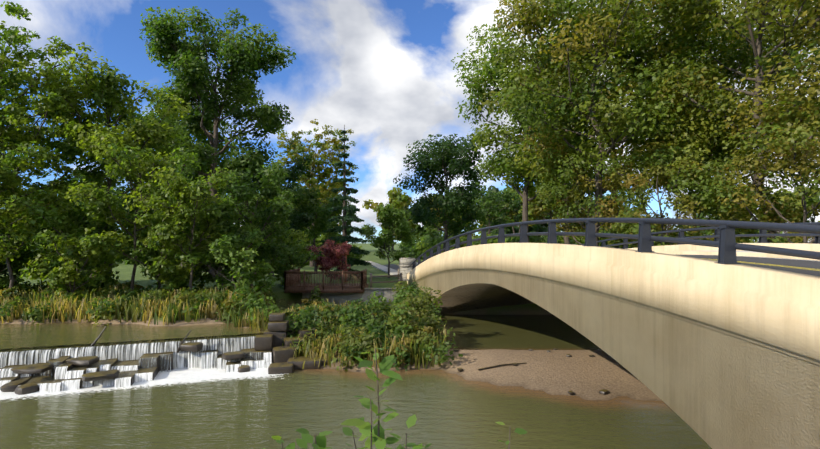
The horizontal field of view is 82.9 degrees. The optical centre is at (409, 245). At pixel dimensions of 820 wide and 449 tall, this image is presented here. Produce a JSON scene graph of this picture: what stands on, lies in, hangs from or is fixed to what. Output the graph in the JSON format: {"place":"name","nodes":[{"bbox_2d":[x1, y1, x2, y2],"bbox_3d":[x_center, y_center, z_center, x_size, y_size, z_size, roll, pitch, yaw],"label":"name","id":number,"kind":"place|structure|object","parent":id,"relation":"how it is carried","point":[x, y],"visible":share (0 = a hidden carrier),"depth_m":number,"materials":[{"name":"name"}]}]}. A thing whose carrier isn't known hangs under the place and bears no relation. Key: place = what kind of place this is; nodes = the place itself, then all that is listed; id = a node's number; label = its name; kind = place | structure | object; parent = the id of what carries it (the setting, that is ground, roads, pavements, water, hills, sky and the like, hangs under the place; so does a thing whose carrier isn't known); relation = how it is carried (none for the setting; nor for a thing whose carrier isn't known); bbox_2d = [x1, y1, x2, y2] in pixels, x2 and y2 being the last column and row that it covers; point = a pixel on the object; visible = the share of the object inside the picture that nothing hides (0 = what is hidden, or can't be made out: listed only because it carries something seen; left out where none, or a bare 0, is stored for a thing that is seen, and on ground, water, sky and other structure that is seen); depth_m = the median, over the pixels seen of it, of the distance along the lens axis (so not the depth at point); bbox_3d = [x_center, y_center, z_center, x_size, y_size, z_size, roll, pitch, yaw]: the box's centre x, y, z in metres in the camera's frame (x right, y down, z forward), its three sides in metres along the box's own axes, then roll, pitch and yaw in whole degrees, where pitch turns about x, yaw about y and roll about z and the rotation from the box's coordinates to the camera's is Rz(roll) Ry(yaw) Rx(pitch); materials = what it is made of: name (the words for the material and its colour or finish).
{"place":"outdoors","nodes":[
{"label":"outdoors","id":0,"kind":"place"},
{"bbox_2d":[0,299,296,351],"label":"pool water","id":1,"kind":"structure","parent":0,"point":[19,336],"depth_m":19.39,"materials":[{"name":"green liquid"}]},
{"bbox_2d":[0,243,661,400],"bbox_3d":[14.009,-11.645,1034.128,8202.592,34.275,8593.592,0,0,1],"label":"terrain","id":2,"kind":"structure","parent":0,"point":[582,374],"depth_m":17.85,"materials":[{"name":"brown soil"}]},
{"bbox_2d":[0,215,33,295],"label":"bank bush","id":3,"kind":"object","parent":2,"relation":"on","point":[5,281],"visible":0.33,"depth_m":26.51,"materials":[{"name":"green plant"}]},
{"bbox_2d":[0,184,39,205],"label":"park tree","id":4,"kind":"object","parent":2,"relation":"on","point":[28,189],"visible":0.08,"depth_m":140.06,"materials":[{"name":"green plant"}]},
{"bbox_2d":[0,141,74,299],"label":"tree","id":5,"kind":"object","parent":2,"relation":"on","point":[22,161],"visible":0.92,"depth_m":24.78,"materials":[{"name":"green plant"}]},
{"bbox_2d":[0,55,91,216],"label":"tree","id":6,"kind":"object","parent":2,"relation":"on","point":[5,92],"visible":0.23,"depth_m":34.17,"materials":[{"name":"green plant"}]},
{"bbox_2d":[1,209,91,285],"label":"bank bush","id":7,"kind":"object","parent":2,"relation":"on","point":[43,246],"depth_m":32.55,"materials":[{"name":"green plant"}]},
{"bbox_2d":[3,204,97,284],"bbox_3d":[-22.905,0.364,29.530,5.340,6.244,6.038,0,0,26],"label":"bank bush","id":8,"kind":"object","parent":2,"relation":"on","point":[20,265],"visible":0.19,"depth_m":28.23,"materials":[{"name":"green plant"}]},
{"bbox_2d":[0,1,117,284],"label":"tree","id":9,"kind":"object","parent":2,"relation":"on","point":[14,39],"visible":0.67,"depth_m":28.61,"materials":[{"name":"green plant"}]},
{"bbox_2d":[18,227,119,302],"bbox_3d":[-17.752,1.252,24.501,4.424,4.466,3.767,0,0,1],"label":"bank bush","id":10,"kind":"object","parent":2,"relation":"on","point":[61,277],"visible":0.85,"depth_m":23.98,"materials":[{"name":"green plant"}]},
{"bbox_2d":[4,195,133,288],"bbox_3d":[-19.104,0.247,27.002,5.689,6.441,6.108,0,0,-28],"label":"bank bush","id":11,"kind":"object","parent":2,"relation":"on","point":[81,223],"visible":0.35,"depth_m":26.02,"materials":[{"name":"green plant"}]},
{"bbox_2d":[43,168,116,225],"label":"tree","id":12,"kind":"object","parent":2,"relation":"on","point":[72,179],"visible":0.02,"depth_m":148.38,"materials":[{"name":"green plant"}]},
{"bbox_2d":[57,172,118,212],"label":"park tree","id":13,"kind":"object","parent":2,"relation":"on","point":[80,202],"depth_m":109.09,"materials":[{"name":"green plant"}]},
{"bbox_2d":[8,47,191,277],"bbox_3d":[-19.954,-4.711,30.828,9.777,16.352,9.186,0,0,1],"label":"tree","id":14,"kind":"object","parent":2,"relation":"on","point":[107,87],"visible":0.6,"depth_m":29.56,"materials":[{"name":"green plant"}]},
{"bbox_2d":[64,130,201,289],"bbox_3d":[-15.315,-1.534,26.807,6.363,9.900,6.365,0,0,1],"label":"tree","id":15,"kind":"object","parent":2,"relation":"on","point":[139,162],"visible":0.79,"depth_m":25.66,"materials":[{"name":"green plant"}]},
{"bbox_2d":[103,184,162,234],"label":"park tree","id":16,"kind":"object","parent":2,"relation":"on","point":[119,189],"visible":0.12,"depth_m":103.68,"materials":[{"name":"green plant"}]},
{"bbox_2d":[102,200,208,290],"bbox_3d":[-14.067,0.475,26.403,5.685,5.932,5.245,0,0,1],"label":"bank bush","id":17,"kind":"object","parent":2,"relation":"on","point":[160,270],"visible":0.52,"depth_m":25.20,"materials":[{"name":"green plant"}]},
{"bbox_2d":[0,313,339,394],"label":"waterfall rocks","id":18,"kind":"object","parent":2,"relation":"on","point":[271,339],"visible":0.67,"depth_m":17.20,"materials":[{"name":"grey stone"}]},
{"bbox_2d":[136,209,215,289],"bbox_3d":[-15.459,0.415,30.407,5.575,6.028,5.486,0,0,1],"label":"bank bush","id":19,"kind":"object","parent":2,"relation":"on","point":[198,233],"visible":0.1,"depth_m":29.62,"materials":[{"name":"green plant"}]},
{"bbox_2d":[113,106,239,265],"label":"tree","id":20,"kind":"object","parent":2,"relation":"on","point":[220,148],"visible":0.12,"depth_m":54.76,"materials":[{"name":"green plant"}]},
{"bbox_2d":[145,166,235,292],"bbox_3d":[-11.938,-0.465,25.543,4.495,7.821,5.257,0,0,1],"label":"tree","id":21,"kind":"object","parent":2,"relation":"on","point":[186,193],"visible":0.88,"depth_m":24.64,"materials":[{"name":"green plant"}]},
{"bbox_2d":[189,178,231,229],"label":"park tree","id":22,"kind":"object","parent":2,"relation":"on","point":[221,194],"depth_m":96.51,"materials":[{"name":"green plant"}]},
{"bbox_2d":[139,6,295,276],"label":"tree","id":23,"kind":"object","parent":2,"relation":"on","point":[189,64],"visible":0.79,"depth_m":44.88,"materials":[{"name":"green plant"}]},
{"bbox_2d":[174,197,261,288],"bbox_3d":[-11.858,0.283,29.028,4.997,6.328,5.833,0,0,-25],"label":"bank bush","id":24,"kind":"object","parent":2,"relation":"on","point":[228,217],"visible":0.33,"depth_m":27.99,"materials":[{"name":"green plant"}]},
{"bbox_2d":[0,281,446,370],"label":"tall bank grass","id":25,"kind":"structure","parent":2,"relation":"on","point":[70,310],"depth_m":22.02,"materials":[{"name":"green plant"}]},
{"bbox_2d":[180,228,275,294],"bbox_3d":[-9.961,1.170,25.818,4.840,4.496,3.795,0,0,1],"label":"bank bush","id":26,"kind":"object","parent":2,"relation":"on","point":[225,250],"visible":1,"depth_m":25.49,"materials":[{"name":"green plant"}]},
{"bbox_2d":[0,280,462,371],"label":"bank shrubs","id":27,"kind":"object","parent":2,"relation":"on","point":[328,310],"visible":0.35,"depth_m":21.77,"materials":[{"name":"green plant"}]},
{"bbox_2d":[218,221,280,285],"bbox_3d":[-11.890,0.772,33.334,4.739,5.338,5.251,0,0,1],"label":"bank bush","id":28,"kind":"object","parent":2,"relation":"on","point":[257,247],"visible":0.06,"depth_m":33.14,"materials":[{"name":"green plant"}]},
{"bbox_2d":[203,160,296,288],"bbox_3d":[-10.424,-0.983,30.099,5.789,8.865,6.489,0,0,-23],"label":"tree","id":29,"kind":"object","parent":2,"relation":"on","point":[244,192],"visible":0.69,"depth_m":29.76,"materials":[{"name":"green plant"}]},
{"bbox_2d":[218,153,313,275],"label":"tree","id":30,"kind":"object","parent":2,"relation":"on","point":[296,173],"visible":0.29,"depth_m":49.64,"materials":[{"name":"green plant"}]},
{"bbox_2d":[272,436,294,448],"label":"sapling","id":31,"kind":"object","parent":2,"relation":"on","point":[281,441],"visible":1,"depth_m":2.89,"materials":[{"name":"green plant"}]},
{"bbox_2d":[263,227,310,285],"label":"bank bush","id":32,"kind":"object","parent":2,"relation":"on","point":[295,236],"visible":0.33,"depth_m":36.85,"materials":[{"name":"green plant"}]},
{"bbox_2d":[271,243,318,288],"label":"yellow green shrub","id":33,"kind":"object","parent":2,"relation":"on","point":[297,261],"visible":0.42,"depth_m":34.94,"materials":[{"name":"green plant"}]},
{"bbox_2d":[296,439,306,448],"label":"sapling","id":34,"kind":"object","parent":2,"relation":"on","point":[301,443],"visible":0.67,"depth_m":2.99,"materials":[{"name":"green plant"}]},
{"bbox_2d":[296,428,332,448],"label":"sapling","id":35,"kind":"object","parent":2,"relation":"on","point":[319,441],"visible":1,"depth_m":2.75,"materials":[{"name":"green plant"}]},
{"bbox_2d":[271,119,358,266],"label":"tree","id":36,"kind":"object","parent":2,"relation":"on","point":[296,146],"visible":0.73,"depth_m":70.71,"materials":[{"name":"green plant"}]},
{"bbox_2d":[281,186,352,270],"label":"tree","id":37,"kind":"object","parent":2,"relation":"on","point":[307,201],"visible":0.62,"depth_m":54.29,"materials":[{"name":"green plant"}]},
{"bbox_2d":[296,178,341,222],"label":"park tree","id":38,"kind":"object","parent":2,"relation":"on","point":[325,193],"visible":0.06,"depth_m":93.84,"materials":[{"name":"green plant"}]},
{"bbox_2d":[306,239,351,281],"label":"red maple shrub","id":39,"kind":"object","parent":2,"relation":"on","point":[334,253],"visible":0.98,"depth_m":35.42,"materials":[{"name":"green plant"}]},
{"bbox_2d":[227,281,445,347],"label":"bushes","id":40,"kind":"object","parent":2,"relation":"on","point":[414,299],"visible":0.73,"depth_m":21.10,"materials":[{"name":"green plant"}]},
{"bbox_2d":[322,205,356,235],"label":"tree","id":41,"kind":"object","parent":2,"relation":"on","point":[335,223],"visible":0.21,"depth_m":206.22,"materials":[{"name":"green plant"}]},
{"bbox_2d":[318,125,371,279],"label":"spruce tree","id":42,"kind":"object","parent":2,"relation":"on","point":[344,238],"visible":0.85,"depth_m":43.96,"materials":[{"name":"green plant"}]},
{"bbox_2d":[344,250,348,281],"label":"lamp post","id":43,"kind":"object","parent":2,"relation":"on","point":[346,253],"visible":0.36,"depth_m":41.27,"materials":[{"name":"brown metal"}]},
{"bbox_2d":[302,288,404,305],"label":"retaining wall","id":44,"kind":"structure","parent":2,"relation":"on","point":[388,293],"depth_m":31.68,"materials":[{"name":"concrete"}]},
{"bbox_2d":[284,268,368,292],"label":"wooden overlook deck","id":45,"kind":"structure","parent":44,"relation":"on","point":[292,278],"depth_m":30.75,"materials":[{"name":"brown wood"}]},
{"bbox_2d":[343,417,367,448],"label":"sapling","id":46,"kind":"object","parent":2,"relation":"on","point":[347,431],"visible":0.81,"depth_m":3.07,"materials":[{"name":"green plant"}]},
{"bbox_2d":[341,396,393,448],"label":"sapling","id":47,"kind":"object","parent":2,"relation":"on","point":[369,442],"visible":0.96,"depth_m":2.69,"materials":[{"name":"green plant"}]},
{"bbox_2d":[353,348,401,448],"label":"sapling","id":48,"kind":"object","parent":2,"relation":"on","point":[386,364],"visible":0.96,"depth_m":2.76,"materials":[{"name":"green plant"}]},
{"bbox_2d":[370,269,401,287],"bbox_3d":[-1.298,2.592,36.286,1.602,1.386,4.532,0,0,27],"label":"split rail fence","id":49,"kind":"object","parent":2,"relation":"on","point":[399,275],"visible":0.75,"depth_m":35.32,"materials":[{"name":"grey wood"}]},
{"bbox_2d":[356,203,417,277],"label":"tree","id":50,"kind":"object","parent":2,"relation":"on","point":[391,220],"visible":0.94,"depth_m":45.92,"materials":[{"name":"green plant"}]},
{"bbox_2d":[361,187,414,250],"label":"tree","id":51,"kind":"object","parent":2,"relation":"on","point":[397,198],"visible":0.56,"depth_m":189.52,"materials":[{"name":"green plant"}]},
{"bbox_2d":[366,261,417,277],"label":"footpath","id":52,"kind":"structure","parent":2,"relation":"on","point":[394,268],"depth_m":66.27,"materials":[{"name":"concrete"}]},
{"bbox_2d":[397,254,819,270],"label":"road markings","id":53,"kind":"object","parent":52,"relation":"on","point":[770,264],"visible":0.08,"depth_m":12.47,"materials":[{"name":"yellow paint"}]},
{"bbox_2d":[385,444,404,448],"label":"plant","id":54,"kind":"object","parent":2,"relation":"on","point":[399,446],"visible":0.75,"depth_m":3.02,"materials":[{"name":"green plant"}]},
{"bbox_2d":[8,225,796,264],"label":"understory belt","id":55,"kind":"object","parent":2,"relation":"on","point":[417,248],"visible":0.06,"depth_m":82.77,"materials":[{"name":"green plant"}]},
{"bbox_2d":[390,415,423,448],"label":"sapling","id":56,"kind":"object","parent":2,"relation":"on","point":[411,421],"visible":1,"depth_m":2.67,"materials":[{"name":"green plant"}]},
{"bbox_2d":[399,258,415,280],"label":"bridge pillar","id":57,"kind":"structure","parent":2,"relation":"on","point":[405,267],"depth_m":39.14,"materials":[{"name":"stone"}]},
{"bbox_2d":[396,203,420,238],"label":"tree","id":58,"kind":"object","parent":2,"relation":"on","point":[413,225],"visible":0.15,"depth_m":211.17,"materials":[{"name":"green plant"}]},
{"bbox_2d":[404,443,431,447],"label":"sapling","id":59,"kind":"object","parent":2,"relation":"on","point":[414,444],"visible":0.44,"depth_m":3.04,"materials":[{"name":"green plant"}]},
{"bbox_2d":[408,206,439,238],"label":"tree","id":60,"kind":"object","parent":2,"relation":"on","point":[421,231],"visible":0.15,"depth_m":194.90,"materials":[{"name":"green plant"}]},
{"bbox_2d":[424,195,449,233],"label":"park tree","id":61,"kind":"object","parent":2,"relation":"on","point":[429,229],"visible":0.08,"depth_m":149.73,"materials":[{"name":"green plant"}]},
{"bbox_2d":[393,133,486,251],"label":"tree","id":62,"kind":"object","parent":2,"relation":"on","point":[453,200],"visible":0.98,"depth_m":59.96,"materials":[{"name":"green plant"}]},
{"bbox_2d":[423,194,462,230],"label":"park tree","id":63,"kind":"object","parent":2,"relation":"on","point":[439,225],"visible":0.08,"depth_m":140.34,"materials":[{"name":"green plant"}]},
{"bbox_2d":[442,193,481,232],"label":"park tree","id":64,"kind":"object","parent":2,"relation":"on","point":[474,226],"visible":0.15,"depth_m":137.73,"materials":[{"name":"green plant"}]},
{"bbox_2d":[470,181,520,234],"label":"park tree","id":65,"kind":"object","parent":2,"relation":"on","point":[488,200],"visible":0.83,"depth_m":124.53,"materials":[{"name":"green plant"}]},
{"bbox_2d":[478,216,518,235],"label":"tree","id":66,"kind":"object","parent":2,"relation":"on","point":[487,218],"visible":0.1,"depth_m":191.84,"materials":[{"name":"green plant"}]},
{"bbox_2d":[482,185,521,233],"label":"tree","id":67,"kind":"object","parent":2,"relation":"on","point":[508,230],"visible":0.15,"depth_m":172.03,"materials":[{"name":"green plant"}]},
{"bbox_2d":[495,422,526,448],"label":"sapling","id":68,"kind":"object","parent":2,"relation":"on","point":[520,431],"visible":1,"depth_m":2.83,"materials":[{"name":"green plant"}]},
{"bbox_2d":[492,185,533,233],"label":"park tree","id":69,"kind":"object","parent":2,"relation":"on","point":[517,217],"visible":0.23,"depth_m":153.85,"materials":[{"name":"green plant"}]},
{"bbox_2d":[503,198,535,232],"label":"park tree","id":70,"kind":"object","parent":2,"relation":"on","point":[513,213],"visible":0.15,"depth_m":153.73,"materials":[{"name":"green plant"}]},
{"bbox_2d":[449,347,609,394],"bbox_3d":[6.023,4.473,17.005,9.696,0.338,5.462,0,0,9],"label":"driftwood and stones","id":71,"kind":"object","parent":2,"relation":"on","point":[604,391],"visible":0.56,"depth_m":17.12,"materials":[{"name":"brown wood"}]},
{"bbox_2d":[513,204,547,236],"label":"tree","id":72,"kind":"object","parent":2,"relation":"on","point":[537,228],"visible":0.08,"depth_m":178.96,"materials":[{"name":"green plant"}]},
{"bbox_2d":[451,24,612,242],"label":"tree","id":73,"kind":"object","parent":2,"relation":"on","point":[501,164],"visible":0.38,"depth_m":43.80,"materials":[{"name":"green plant"}]},
{"bbox_2d":[518,180,579,220],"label":"park tree","id":74,"kind":"object","parent":2,"relation":"on","point":[535,212],"visible":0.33,"depth_m":96.32,"materials":[{"name":"green plant"}]},
{"bbox_2d":[542,208,559,231],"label":"tree","id":75,"kind":"object","parent":2,"relation":"on","point":[545,224],"visible":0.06,"depth_m":211.35,"materials":[{"name":"green plant"}]},
{"bbox_2d":[511,73,633,243],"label":"tree","id":76,"kind":"object","parent":2,"relation":"on","point":[566,239],"visible":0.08,"depth_m":60.82,"materials":[{"name":"green plant"}]},
{"bbox_2d":[563,194,609,231],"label":"tree","id":77,"kind":"object","parent":2,"relation":"on","point":[590,209],"visible":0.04,"depth_m":171.13,"materials":[{"name":"green plant"}]},
{"bbox_2d":[535,142,648,247],"bbox_3d":[13.262,-2.099,35.041,8.079,11.187,9.059,0,0,1],"label":"tree","id":78,"kind":"object","parent":2,"relation":"on","point":[606,210],"visible":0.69,"depth_m":33.67,"materials":[{"name":"green plant"}]},
{"bbox_2d":[476,0,736,245],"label":"tree","id":79,"kind":"object","parent":2,"relation":"on","point":[620,123],"visible":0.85,"depth_m":31.73,"materials":[{"name":"green plant"}]},
{"bbox_2d":[406,243,819,448],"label":"bridge arch","id":80,"kind":"structure","parent":2,"relation":"on","point":[711,354],"depth_m":8.75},
{"bbox_2d":[409,218,819,269],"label":"bridge railing","id":81,"kind":"object","parent":80,"relation":"on","point":[724,241],"visible":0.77,"depth_m":10.13,"materials":[{"name":"grey metal"}]},
{"bbox_2d":[605,196,647,229],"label":"tree","id":82,"kind":"object","parent":2,"relation":"on","point":[629,209],"visible":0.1,"depth_m":189.44,"materials":[{"name":"green plant"}]},
{"bbox_2d":[518,0,756,247],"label":"tree","id":83,"kind":"object","parent":2,"relation":"on","point":[633,43],"visible":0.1,"depth_m":34.52,"materials":[{"name":"green plant"}]},
{"bbox_2d":[592,141,728,247],"bbox_3d":[15.796,-1.659,28.767,7.416,10.505,7.620,0,0,1],"label":"tree","id":84,"kind":"object","parent":2,"relation":"on","point":[685,201],"visible":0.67,"depth_m":28.53,"materials":[{"name":"green plant"}]},
{"bbox_2d":[623,101,771,245],"bbox_3d":[19.990,-3.599,33.036,8.577,13.566,9.850,0,0,26],"label":"tree","id":85,"kind":"object","parent":2,"relation":"on","point":[718,142],"visible":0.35,"depth_m":30.47,"materials":[{"name":"green plant"}]},
{"bbox_2d":[610,0,819,242],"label":"tree","id":86,"kind":"object","parent":2,"relation":"on","point":[801,107],"visible":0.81,"depth_m":28.98,"materials":[{"name":"green plant"}]},
{"bbox_2d":[620,0,819,218],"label":"tree","id":87,"kind":"object","parent":2,"relation":"on","point":[775,30],"visible":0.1,"depth_m":41.88,"materials":[{"name":"green plant"}]},
{"bbox_2d":[696,185,758,241],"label":"tree","id":88,"kind":"object","parent":2,"relation":"on","point":[710,231],"visible":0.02,"depth_m":148.33,"materials":[{"name":"green plant"}]},
{"bbox_2d":[669,120,819,242],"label":"tree","id":89,"kind":"object","parent":2,"relation":"on","point":[802,168],"visible":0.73,"depth_m":24.98,"materials":[{"name":"green plant"}]},
{"bbox_2d":[751,187,819,242],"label":"tree","id":90,"kind":"object","parent":2,"relation":"on","point":[788,196],"visible":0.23,"depth_m":139.11,"materials":[{"name":"green plant"}]},
{"bbox_2d":[784,206,814,221],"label":"tree","id":91,"kind":"object","parent":2,"relation":"on","point":[808,217],"visible":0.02,"depth_m":165.62,"materials":[{"name":"green plant"}]},
{"bbox_2d":[793,187,819,243],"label":"tree","id":92,"kind":"object","parent":2,"relation":"on","point":[815,211],"visible":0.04,"depth_m":161.77,"materials":[{"name":"green plant"}]},
{"bbox_2d":[0,315,711,448],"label":"pool water","id":93,"kind":"structure","parent":0,"point":[196,408],"depth_m":13.07,"materials":[{"name":"green liquid"}]},
{"bbox_2d":[0,333,271,392],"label":"waterfall","id":94,"kind":"structure","parent":93,"relation":"on","point":[138,353],"depth_m":16.95,"materials":[{"name":"white liquid"}]},
{"bbox_2d":[0,0,819,242],"label":"sky","id":95,"kind":"structure","parent":0,"point":[381,70],"materials":[{"name":"blue"}]}
]}

